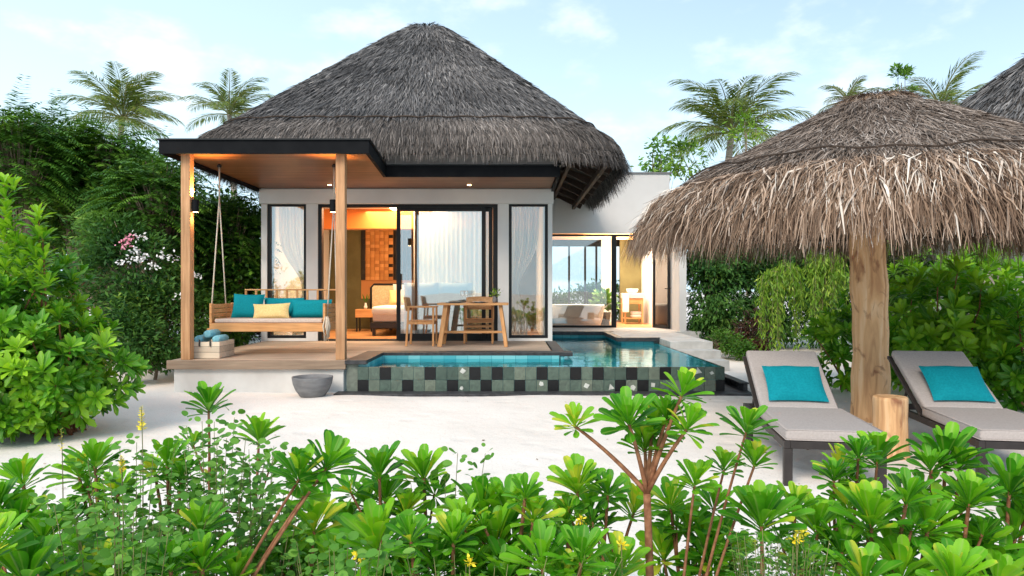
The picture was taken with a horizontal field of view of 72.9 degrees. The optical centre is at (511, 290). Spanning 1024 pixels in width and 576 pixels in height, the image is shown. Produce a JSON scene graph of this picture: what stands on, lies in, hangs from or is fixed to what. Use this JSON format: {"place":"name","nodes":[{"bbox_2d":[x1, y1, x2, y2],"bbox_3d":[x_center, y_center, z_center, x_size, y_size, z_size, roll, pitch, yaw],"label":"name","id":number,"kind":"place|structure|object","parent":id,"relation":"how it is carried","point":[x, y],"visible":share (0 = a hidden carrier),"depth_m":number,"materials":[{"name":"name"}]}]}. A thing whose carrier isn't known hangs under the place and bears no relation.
{"place":"outdoors","nodes":[
{"label":"outdoors","id":0,"kind":"place"},
{"bbox_2d":[403,283,473,333],"bbox_3d":[-1.450,0.394,13.862,1.340,1.104,0.876,0,0,0],"label":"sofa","id":1,"kind":"object","parent":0,"point":[432,294],"visible":0.68,"depth_m":13.48,"materials":[{"name":"fabric"}]},
{"bbox_2d":[0,292,1023,575],"bbox_3d":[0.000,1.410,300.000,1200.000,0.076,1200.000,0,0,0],"label":"sand","id":2,"kind":"structure","parent":0,"point":[518,434],"depth_m":6.75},
{"bbox_2d":[0,452,50,511],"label":"beach shrub","id":3,"kind":"object","parent":2,"relation":"on","point":[23,467],"visible":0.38,"depth_m":2.52,"materials":[{"name":"green plant"}]},
{"bbox_2d":[0,477,76,575],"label":"beach shrub","id":4,"kind":"object","parent":2,"relation":"on","point":[18,499],"visible":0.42,"depth_m":2.20,"materials":[{"name":"green plant"}]},
{"bbox_2d":[0,107,81,302],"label":"tree","id":5,"kind":"object","parent":2,"relation":"on","point":[52,247],"visible":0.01,"depth_m":15.40,"materials":[{"name":"green plant"}]},
{"bbox_2d":[0,74,97,299],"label":"feathery tree","id":6,"kind":"object","parent":2,"relation":"on","point":[29,195],"visible":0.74,"depth_m":12.75,"materials":[{"name":"green plant"}]},
{"bbox_2d":[0,511,98,575],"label":"beach shrub","id":7,"kind":"object","parent":2,"relation":"on","point":[27,553],"visible":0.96,"depth_m":1.77,"materials":[{"name":"green plant"}]},
{"bbox_2d":[0,172,111,401],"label":"beach bush","id":8,"kind":"object","parent":2,"relation":"on","point":[20,252],"visible":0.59,"depth_m":6.62,"materials":[{"name":"green plant"}]},
{"bbox_2d":[0,296,151,443],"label":"beach bush","id":9,"kind":"object","parent":2,"relation":"on","point":[70,396],"visible":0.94,"depth_m":6.52,"materials":[{"name":"green plant"}]},
{"bbox_2d":[1,88,171,300],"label":"feathery tree","id":10,"kind":"object","parent":2,"relation":"on","point":[85,135],"visible":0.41,"depth_m":13.60,"materials":[{"name":"green plant"}]},
{"bbox_2d":[43,437,138,574],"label":"beach shrub","id":11,"kind":"object","parent":2,"relation":"on","point":[94,452],"visible":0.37,"depth_m":2.54,"materials":[{"name":"green plant"}]},
{"bbox_2d":[0,121,200,327],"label":"tree","id":12,"kind":"object","parent":2,"relation":"on","point":[59,240],"visible":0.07,"depth_m":13.93,"materials":[{"name":"green plant"}]},
{"bbox_2d":[54,520,176,575],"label":"beach shrub","id":13,"kind":"object","parent":2,"relation":"on","point":[95,571],"visible":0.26,"depth_m":2.01,"materials":[{"name":"green plant"}]},
{"bbox_2d":[49,61,184,310],"bbox_3d":[-18.092,-4.341,32.057,5.741,11.552,5.422,0,0,0],"label":"coconut palm","id":14,"kind":"object","parent":2,"relation":"on","point":[133,105],"visible":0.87,"depth_m":31.51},
{"bbox_2d":[28,481,226,575],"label":"leaved bush","id":15,"kind":"object","parent":2,"relation":"on","point":[104,556],"visible":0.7,"depth_m":1.83,"materials":[{"name":"green plant"}]},
{"bbox_2d":[67,433,192,574],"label":"leaved bush","id":16,"kind":"object","parent":2,"relation":"on","point":[126,498],"visible":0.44,"depth_m":2.33,"materials":[{"name":"green plant"}]},
{"bbox_2d":[56,143,215,331],"bbox_3d":[-7.250,-0.770,13.826,2.627,4.430,3.479,0,0,0],"label":"tree","id":17,"kind":"object","parent":2,"relation":"on","point":[142,163],"visible":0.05,"depth_m":13.25,"materials":[{"name":"green plant"}]},
{"bbox_2d":[53,199,222,373],"bbox_3d":[-6.076,-0.044,11.438,3.183,2.976,2.276,0,0,31],"label":"shrub","id":18,"kind":"object","parent":2,"relation":"on","point":[107,251],"visible":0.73,"depth_m":11.08,"materials":[{"name":"green plant"}]},
{"bbox_2d":[68,126,224,286],"bbox_3d":[-6.529,-0.718,12.520,2.422,4.403,2.220,0,0,31],"label":"feathery tree","id":19,"kind":"object","parent":2,"relation":"on","point":[132,179],"visible":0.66,"depth_m":12.29,"materials":[{"name":"green plant"}]},
{"bbox_2d":[89,300,205,379],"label":"shrub","id":20,"kind":"object","parent":2,"relation":"on","point":[139,334],"visible":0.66,"depth_m":10.19,"materials":[{"name":"green plant"}]},
{"bbox_2d":[131,437,209,565],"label":"beach shrub","id":21,"kind":"object","parent":2,"relation":"on","point":[165,454],"visible":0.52,"depth_m":2.58,"materials":[{"name":"green plant"}]},
{"bbox_2d":[138,498,261,575],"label":"beach shrub","id":22,"kind":"object","parent":2,"relation":"on","point":[198,549],"visible":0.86,"depth_m":1.97,"materials":[{"name":"green plant"}]},
{"bbox_2d":[142,258,258,346],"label":"shrub","id":23,"kind":"object","parent":2,"relation":"on","point":[236,337],"visible":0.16,"depth_m":12.01,"materials":[{"name":"green plant"}]},
{"bbox_2d":[178,381,235,570],"bbox_3d":[-1.305,0.923,2.981,0.221,1.067,0.245,0,0,18],"label":"beach shrub","id":24,"kind":"object","parent":2,"relation":"on","point":[207,397],"visible":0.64,"depth_m":2.95,"materials":[{"name":"green plant"}]},
{"bbox_2d":[165,183,260,345],"bbox_3d":[-5.931,-0.384,13.877,2.430,3.647,3.493,0,0,0],"label":"tree","id":25,"kind":"object","parent":2,"relation":"on","point":[232,290],"visible":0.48,"depth_m":13.19,"materials":[{"name":"green plant"}]},
{"bbox_2d":[159,406,282,575],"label":"leaved bush","id":26,"kind":"object","parent":2,"relation":"on","point":[232,482],"visible":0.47,"depth_m":2.29,"materials":[{"name":"green plant"}]},
{"bbox_2d":[167,182,281,307],"bbox_3d":[-5.592,-0.435,13.560,2.348,3.837,1.918,0,0,0],"label":"feathery tree","id":27,"kind":"object","parent":2,"relation":"on","point":[236,267],"visible":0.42,"depth_m":13.27,"materials":[{"name":"green plant"}]},
{"bbox_2d":[178,67,274,196],"bbox_3d":[-13.823,-4.526,34.073,4.989,11.917,5.147,0,0,-42],"label":"coconut palm","id":28,"kind":"object","parent":2,"relation":"on","point":[234,103],"visible":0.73,"depth_m":33.70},
{"bbox_2d":[221,412,285,544],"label":"beach shrub","id":29,"kind":"object","parent":2,"relation":"on","point":[257,428],"visible":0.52,"depth_m":2.90,"materials":[{"name":"green plant"}]},
{"bbox_2d":[224,437,313,575],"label":"leaved bush","id":30,"kind":"object","parent":2,"relation":"on","point":[267,516],"visible":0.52,"depth_m":2.34,"materials":[{"name":"green plant"}]},
{"bbox_2d":[240,429,360,575],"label":"beach shrub","id":31,"kind":"object","parent":2,"relation":"on","point":[339,451],"visible":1,"depth_m":2.00,"materials":[{"name":"green plant"}]},
{"bbox_2d":[238,492,364,575],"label":"beach shrub","id":32,"kind":"object","parent":2,"relation":"on","point":[329,509],"visible":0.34,"depth_m":2.46,"materials":[{"name":"green plant"}]},
{"bbox_2d":[292,374,332,397],"bbox_3d":[-2.612,1.256,9.080,0.524,0.265,0.524,0,0,0],"label":"planter bowl","id":33,"kind":"object","parent":2,"relation":"on","point":[311,385],"visible":0.99,"depth_m":8.91,"materials":[{"name":"concrete"}]},
{"bbox_2d":[276,531,414,575],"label":"leaved bush","id":34,"kind":"object","parent":2,"relation":"on","point":[341,567],"visible":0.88,"depth_m":1.82,"materials":[{"name":"green plant"}]},
{"bbox_2d":[310,497,441,575],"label":"beach shrub","id":35,"kind":"object","parent":2,"relation":"on","point":[369,525],"visible":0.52,"depth_m":2.03,"materials":[{"name":"green plant"}]},
{"bbox_2d":[332,440,430,574],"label":"beach shrub","id":36,"kind":"object","parent":2,"relation":"on","point":[383,487],"visible":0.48,"depth_m":2.56,"materials":[{"name":"green plant"}]},
{"bbox_2d":[156,22,685,392],"bbox_3d":[-0.860,-2.046,15.675,9.781,7.152,12.650,0,0,0],"label":"thatched villa","id":37,"kind":"object","parent":2,"relation":"on","point":[408,121],"visible":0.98,"depth_m":12.39,"materials":[{"name":"plant"}]},
{"bbox_2d":[207,164,335,340],"bbox_3d":[-3.559,-0.590,10.483,1.832,2.661,0.894,0,0,0],"label":"swing bench","id":38,"kind":"object","parent":37,"relation":"hanging from","point":[225,323],"visible":0.75,"depth_m":10.13,"materials":[{"name":"brown wood"}]},
{"bbox_2d":[231,294,264,317],"bbox_3d":[-4.020,0.234,10.560,0.487,0.373,0.211,0,0,0],"label":"pillow","id":39,"kind":"object","parent":38,"relation":"on","point":[243,305],"visible":0.84,"depth_m":10.49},
{"bbox_2d":[253,303,289,317],"bbox_3d":[-3.620,0.309,10.430,0.568,0.252,0.150,0,0,0],"label":"pillow","id":40,"kind":"object","parent":38,"relation":"on","point":[271,310],"visible":0.91,"depth_m":10.38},
{"bbox_2d":[291,300,331,317],"bbox_3d":[-3.060,0.274,10.581,0.620,0.277,0.218,0,0,0],"label":"pillow","id":41,"kind":"object","parent":38,"relation":"on","point":[307,308],"visible":0.83,"depth_m":10.49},
{"bbox_2d":[268,204,305,337],"bbox_3d":[-4.260,-0.377,13.175,0.740,2.553,0.090,0,0,0],"label":"window","id":42,"kind":"structure","parent":37,"relation":"in","point":[270,206],"depth_m":13.13,"materials":[{"name":"black glass"}]},
{"bbox_2d":[279,207,303,334],"bbox_3d":[-4.190,-0.361,13.380,0.620,2.503,0.109,0,0,0],"label":"curtain","id":43,"kind":"object","parent":37,"relation":"hanging from","point":[291,228],"visible":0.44,"depth_m":13.38,"materials":[{"name":"grey fabric"}]},
{"bbox_2d":[174,341,550,367],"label":"deck","id":44,"kind":"structure","parent":37,"relation":"on","point":[294,350],"depth_m":11.39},
{"bbox_2d":[194,339,233,357],"bbox_3d":[-4.280,0.815,9.918,0.400,0.263,0.544,0,0,0],"label":"wooden crate","id":45,"kind":"object","parent":44,"relation":"on","point":[212,349],"visible":0.75,"depth_m":9.67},
{"bbox_2d":[403,297,437,345],"bbox_3d":[-1.595,0.529,12.050,0.570,0.838,0.545,0,0,0],"label":"dining chair","id":46,"kind":"object","parent":44,"relation":"on","point":[409,307],"visible":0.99,"depth_m":11.85,"materials":[{"name":"brown wood"}]},
{"bbox_2d":[437,302,508,346],"bbox_3d":[-0.660,0.582,12.000,1.200,0.744,0.720,0,0,0],"label":"dining table","id":47,"kind":"object","parent":44,"relation":"on","point":[443,331],"visible":0.98,"depth_m":11.69,"materials":[{"name":"brown wood"}]},
{"bbox_2d":[463,297,493,343],"bbox_3d":[-0.600,0.529,12.655,0.545,0.838,0.570,0,0,0],"label":"dining chair","id":48,"kind":"object","parent":44,"relation":"on","point":[466,320],"visible":0.95,"depth_m":12.70,"materials":[{"name":"brown wood"}]},
{"bbox_2d":[370,283,403,335],"bbox_3d":[-1.949,0.385,15.624,2.954,1.123,2.248,0,0,0],"label":"bed","id":49,"kind":"object","parent":37,"relation":"on","point":[384,313],"visible":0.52,"depth_m":14.55,"materials":[{"name":"fabric"}]},
{"bbox_2d":[361,230,413,298],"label":"carved wall panel","id":50,"kind":"structure","parent":37,"relation":"attached to","point":[378,256],"depth_m":17.25,"materials":[{"name":"brown wood"}]},
{"bbox_2d":[396,207,485,338],"bbox_3d":[-1.345,-0.332,13.133,1.690,2.503,0.095,0,0,0],"label":"sliding door","id":51,"kind":"structure","parent":37,"relation":"in","point":[398,209],"depth_m":13.13,"materials":[{"name":"black metal"}]},
{"bbox_2d":[414,211,488,328],"bbox_3d":[-1.125,-0.406,14.450,1.850,2.653,0.089,0,0,0],"label":"curtain","id":52,"kind":"object","parent":37,"relation":"hanging from","point":[450,247],"visible":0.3,"depth_m":14.45,"materials":[{"name":"grey fabric"}]},
{"bbox_2d":[415,208,492,338],"bbox_3d":[-1.110,-0.332,13.220,1.480,2.503,0.050,0,0,0],"label":"sliding door","id":53,"kind":"structure","parent":37,"relation":"in","point":[488,335],"depth_m":13.19,"materials":[{"name":"black glass"}]},
{"bbox_2d":[512,207,538,334],"bbox_3d":[0.250,-0.361,13.380,0.540,2.503,0.109,0,0,0],"label":"curtain","id":54,"kind":"object","parent":37,"relation":"hanging from","point":[525,226],"visible":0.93,"depth_m":13.38,"materials":[{"name":"grey fabric"}]},
{"bbox_2d":[509,204,547,337],"bbox_3d":[0.310,-0.377,13.175,0.740,2.553,0.090,0,0,0],"label":"window","id":55,"kind":"structure","parent":37,"relation":"in","point":[510,205],"depth_m":13.13,"materials":[{"name":"black metal"}]},
{"bbox_2d":[552,291,604,324],"bbox_3d":[1.700,0.471,18.350,1.475,0.918,0.825,0,0,-12],"label":"bathtub","id":56,"kind":"object","parent":37,"relation":"on","point":[577,314],"visible":0.81,"depth_m":18.03,"materials":[{"name":"ceramic"}]},
{"bbox_2d":[588,286,620,324],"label":"potted plant","id":57,"kind":"object","parent":37,"relation":"on","point":[604,298],"visible":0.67,"depth_m":18.79,"materials":[{"name":"green plant"}]},
{"bbox_2d":[621,289,643,323],"bbox_3d":[3.400,0.440,19.600,0.560,0.980,0.600,0,0,0],"label":"vanity","id":58,"kind":"object","parent":37,"relation":"on","point":[635,297],"visible":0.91,"depth_m":19.32,"materials":[{"name":"stone"}]},
{"bbox_2d":[653,243,670,328],"bbox_3d":[3.681,-0.238,17.050,0.165,2.317,0.764,0,0,-13],"label":"door leaf","id":59,"kind":"structure","parent":37,"relation":"in","point":[661,277],"depth_m":17.07,"materials":[{"name":"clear glass"}]},
{"bbox_2d":[393,443,454,549],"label":"beach shrub","id":60,"kind":"object","parent":2,"relation":"on","point":[421,464],"visible":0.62,"depth_m":2.70,"materials":[{"name":"green plant"}]},
{"bbox_2d":[383,509,497,575],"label":"beach shrub","id":61,"kind":"object","parent":2,"relation":"on","point":[450,527],"visible":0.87,"depth_m":2.00,"materials":[{"name":"green plant"}]},
{"bbox_2d":[390,443,493,574],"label":"leaved bush","id":62,"kind":"object","parent":2,"relation":"on","point":[446,463],"visible":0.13,"depth_m":2.54,"materials":[{"name":"green plant"}]},
{"bbox_2d":[431,471,565,575],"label":"beach shrub","id":63,"kind":"object","parent":2,"relation":"on","point":[495,503],"visible":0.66,"depth_m":2.15,"materials":[{"name":"green plant"}]},
{"bbox_2d":[363,537,637,575],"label":"fine leaved herb","id":64,"kind":"object","parent":2,"relation":"on","point":[484,572],"visible":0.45,"depth_m":1.84,"materials":[{"name":"green plant"}]},
{"bbox_2d":[333,331,751,396],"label":"swimming pool","id":65,"kind":"structure","parent":2,"relation":"on","point":[428,373],"depth_m":9.42,"materials":[{"name":"tile"}]},
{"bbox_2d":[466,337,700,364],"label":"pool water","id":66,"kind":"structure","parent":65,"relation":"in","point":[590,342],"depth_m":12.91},
{"bbox_2d":[474,519,657,575],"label":"beach shrub","id":67,"kind":"object","parent":2,"relation":"on","point":[581,538],"visible":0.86,"depth_m":1.98,"materials":[{"name":"green plant"}]},
{"bbox_2d":[552,278,618,319],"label":"shrub","id":68,"kind":"object","parent":2,"relation":"on","point":[561,299],"visible":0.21,"depth_m":22.84,"materials":[{"name":"green plant"}]},
{"bbox_2d":[544,453,664,573],"bbox_3d":[0.355,1.053,2.714,0.502,0.832,0.404,0,0,0],"label":"beach shrub","id":69,"kind":"object","parent":2,"relation":"on","point":[574,480],"visible":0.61,"depth_m":2.65,"materials":[{"name":"green plant"}]},
{"bbox_2d":[552,328,712,348],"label":"terrace","id":70,"kind":"structure","parent":2,"relation":"on","point":[686,339],"depth_m":14.74,"materials":[{"name":"stone"}]},
{"bbox_2d":[549,366,719,575],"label":"beach shrub","id":71,"kind":"object","parent":2,"relation":"on","point":[624,405],"visible":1,"depth_m":2.15,"materials":[{"name":"green plant"}]},
{"bbox_2d":[631,132,693,188],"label":"tree","id":72,"kind":"object","parent":2,"relation":"on","point":[657,156],"visible":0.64,"depth_m":23.78,"materials":[{"name":"green plant"}]},
{"bbox_2d":[635,476,769,575],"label":"beach shrub","id":73,"kind":"object","parent":2,"relation":"on","point":[666,535],"visible":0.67,"depth_m":2.54,"materials":[{"name":"green plant"}]},
{"bbox_2d":[676,349,728,370],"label":"stone steps","id":74,"kind":"structure","parent":2,"relation":"on","point":[712,355],"depth_m":12.34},
{"bbox_2d":[653,103,770,333],"bbox_3d":[6.364,-2.208,21.962,4.004,7.271,2.145,0,0,0],"label":"tree","id":75,"kind":"object","parent":2,"relation":"on","point":[681,147],"visible":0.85,"depth_m":21.82,"materials":[{"name":"green plant"}]},
{"bbox_2d":[666,405,778,575],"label":"beach shrub","id":76,"kind":"object","parent":2,"relation":"on","point":[755,450],"visible":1,"depth_m":2.15,"materials":[{"name":"green plant"}]},
{"bbox_2d":[686,244,779,348],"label":"hedge shrub","id":77,"kind":"object","parent":2,"relation":"on","point":[712,308],"visible":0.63,"depth_m":15.90,"materials":[{"name":"green plant"}]},
{"bbox_2d":[653,71,813,296],"bbox_3d":[8.305,-3.323,26.109,5.653,9.516,5.677,0,0,-40],"label":"coconut palm","id":78,"kind":"object","parent":2,"relation":"on","point":[723,112],"visible":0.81,"depth_m":25.47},
{"bbox_2d":[705,325,763,360],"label":"shrub","id":79,"kind":"object","parent":2,"relation":"on","point":[733,346],"visible":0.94,"depth_m":13.83,"materials":[{"name":"green plant"}]},
{"bbox_2d":[719,304,776,356],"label":"shrub","id":80,"kind":"object","parent":2,"relation":"on","point":[743,328],"visible":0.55,"depth_m":14.36,"materials":[{"name":"red plant"}]},
{"bbox_2d":[726,245,831,349],"bbox_3d":[6.497,-0.277,17.088,3.241,3.496,3.120,0,0,26],"label":"hedge shrub","id":81,"kind":"object","parent":2,"relation":"on","point":[786,330],"visible":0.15,"depth_m":16.30,"materials":[{"name":"green plant"}]},
{"bbox_2d":[718,479,839,575],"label":"beach shrub","id":82,"kind":"object","parent":2,"relation":"on","point":[761,501],"visible":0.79,"depth_m":2.02,"materials":[{"name":"green plant"}]},
{"bbox_2d":[754,260,809,350],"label":"weeping shrub","id":83,"kind":"object","parent":2,"relation":"on","point":[774,284],"visible":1,"depth_m":13.36,"materials":[{"name":"green plant"}]},
{"bbox_2d":[713,517,862,575],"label":"fine leaved herb","id":84,"kind":"object","parent":2,"relation":"on","point":[792,562],"visible":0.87,"depth_m":1.83,"materials":[{"name":"green plant"}]},
{"bbox_2d":[742,351,886,490],"bbox_3d":[2.469,1.008,5.877,0.700,0.848,1.775,0,0,9],"label":"sun lounger","id":85,"kind":"object","parent":2,"relation":"on","point":[815,425],"visible":0.66,"depth_m":5.60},
{"bbox_2d":[762,366,828,401],"bbox_3d":[2.517,0.825,6.180,0.500,0.292,0.322,0,0,9],"label":"pillow","id":86,"kind":"object","parent":85,"relation":"on","point":[794,383],"visible":1,"depth_m":6.11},
{"bbox_2d":[618,87,1023,422],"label":"thatched umbrella","id":87,"kind":"object","parent":2,"relation":"on","point":[866,177],"visible":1,"depth_m":6.07,"materials":[{"name":"plant"}]},
{"bbox_2d":[767,480,878,575],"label":"beach shrub","id":88,"kind":"object","parent":2,"relation":"on","point":[822,516],"visible":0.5,"depth_m":2.15,"materials":[{"name":"green plant"}]},
{"bbox_2d":[802,248,850,356],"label":"weeping shrub","id":89,"kind":"object","parent":2,"relation":"on","point":[821,277],"visible":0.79,"depth_m":13.14,"materials":[{"name":"green plant"}]},
{"bbox_2d":[783,242,888,350],"bbox_3d":[7.702,-0.269,16.473,3.333,3.511,2.980,0,0,0],"label":"hedge shrub","id":90,"kind":"object","parent":2,"relation":"on","point":[846,270],"visible":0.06,"depth_m":16.04,"materials":[{"name":"green plant"}]},
{"bbox_2d":[799,290,902,392],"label":"beach bush","id":91,"kind":"object","parent":2,"relation":"on","point":[826,330],"visible":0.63,"depth_m":9.59,"materials":[{"name":"green plant"}]},
{"bbox_2d":[818,75,887,112],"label":"coconut palm","id":92,"kind":"object","parent":2,"relation":"on","point":[851,92],"visible":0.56,"depth_m":25.80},
{"bbox_2d":[810,430,912,568],"bbox_3d":[1.213,0.980,2.442,0.452,0.973,0.245,0,0,-32],"label":"beach shrub","id":93,"kind":"object","parent":2,"relation":"on","point":[877,450],"visible":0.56,"depth_m":2.41,"materials":[{"name":"green plant"}]},
{"bbox_2d":[872,394,910,459],"bbox_3d":[3.308,1.185,6.046,0.306,0.530,0.306,0,0,0],"label":"stump table","id":94,"kind":"object","parent":2,"relation":"on","point":[890,414],"visible":0.69,"depth_m":5.93,"materials":[{"name":"brown wood"}]},
{"bbox_2d":[816,467,967,575],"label":"beach shrub","id":95,"kind":"object","parent":2,"relation":"on","point":[868,501],"visible":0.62,"depth_m":2.12,"materials":[{"name":"green plant"}]},
{"bbox_2d":[847,241,951,319],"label":"hedge shrub","id":96,"kind":"object","parent":2,"relation":"on","point":[900,273],"visible":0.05,"depth_m":14.40,"materials":[{"name":"green plant"}]},
{"bbox_2d":[882,62,919,92],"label":"tree","id":97,"kind":"object","parent":2,"relation":"on","point":[906,70],"visible":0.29,"depth_m":19.85,"materials":[{"name":"green plant"}]},
{"bbox_2d":[844,244,969,385],"bbox_3d":[5.846,0.323,10.164,1.672,2.174,1.625,0,0,0],"label":"beach bush","id":98,"kind":"object","parent":2,"relation":"on","point":[923,302],"visible":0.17,"depth_m":10.10,"materials":[{"name":"green plant"}]},
{"bbox_2d":[823,534,1023,575],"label":"beach shrub","id":99,"kind":"object","parent":2,"relation":"on","point":[950,557],"visible":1,"depth_m":1.96,"materials":[{"name":"green plant"}]},
{"bbox_2d":[900,51,987,105],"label":"coconut palm","id":100,"kind":"object","parent":2,"relation":"on","point":[947,95],"visible":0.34,"depth_m":23.61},
{"bbox_2d":[896,421,993,570],"bbox_3d":[1.522,0.961,2.409,0.414,1.008,0.265,0,0,-30],"label":"beach shrub","id":101,"kind":"object","parent":2,"relation":"on","point":[931,454],"visible":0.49,"depth_m":2.37,"materials":[{"name":"green plant"}]},
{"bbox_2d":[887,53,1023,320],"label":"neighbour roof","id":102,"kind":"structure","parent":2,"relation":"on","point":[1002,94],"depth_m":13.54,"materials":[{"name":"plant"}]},
{"bbox_2d":[887,351,1023,476],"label":"sun lounger","id":103,"kind":"object","parent":2,"relation":"on","point":[996,424],"visible":0.77,"depth_m":5.94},
{"bbox_2d":[919,366,995,401],"bbox_3d":[3.957,0.825,6.177,0.500,0.292,0.322,0,0,9],"label":"pillow","id":104,"kind":"object","parent":103,"relation":"on","point":[956,383],"visible":1,"depth_m":6.10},
{"bbox_2d":[888,256,1023,391],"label":"beach bush","id":105,"kind":"object","parent":2,"relation":"on","point":[957,322],"visible":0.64,"depth_m":8.79,"materials":[{"name":"green plant"}]},
{"bbox_2d":[907,469,1023,575],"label":"beach shrub","id":106,"kind":"object","parent":2,"relation":"on","point":[970,488],"visible":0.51,"depth_m":2.20,"materials":[{"name":"green plant"}]},
{"bbox_2d":[915,239,1023,351],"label":"beach bush","id":107,"kind":"object","parent":2,"relation":"on","point":[1013,272],"visible":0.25,"depth_m":9.82,"materials":[{"name":"green plant"}]},
{"bbox_2d":[972,452,1023,575],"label":"beach shrub","id":108,"kind":"object","parent":2,"relation":"on","point":[1011,511],"visible":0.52,"depth_m":2.32,"materials":[{"name":"green plant"}]},
{"bbox_2d":[974,297,1023,411],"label":"beach bush","id":109,"kind":"object","parent":2,"relation":"on","point":[1010,382],"visible":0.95,"depth_m":8.09,"materials":[{"name":"green plant"}]},
{"bbox_2d":[0,0,1023,291],"label":"sky","id":110,"kind":"structure","parent":0,"point":[612,64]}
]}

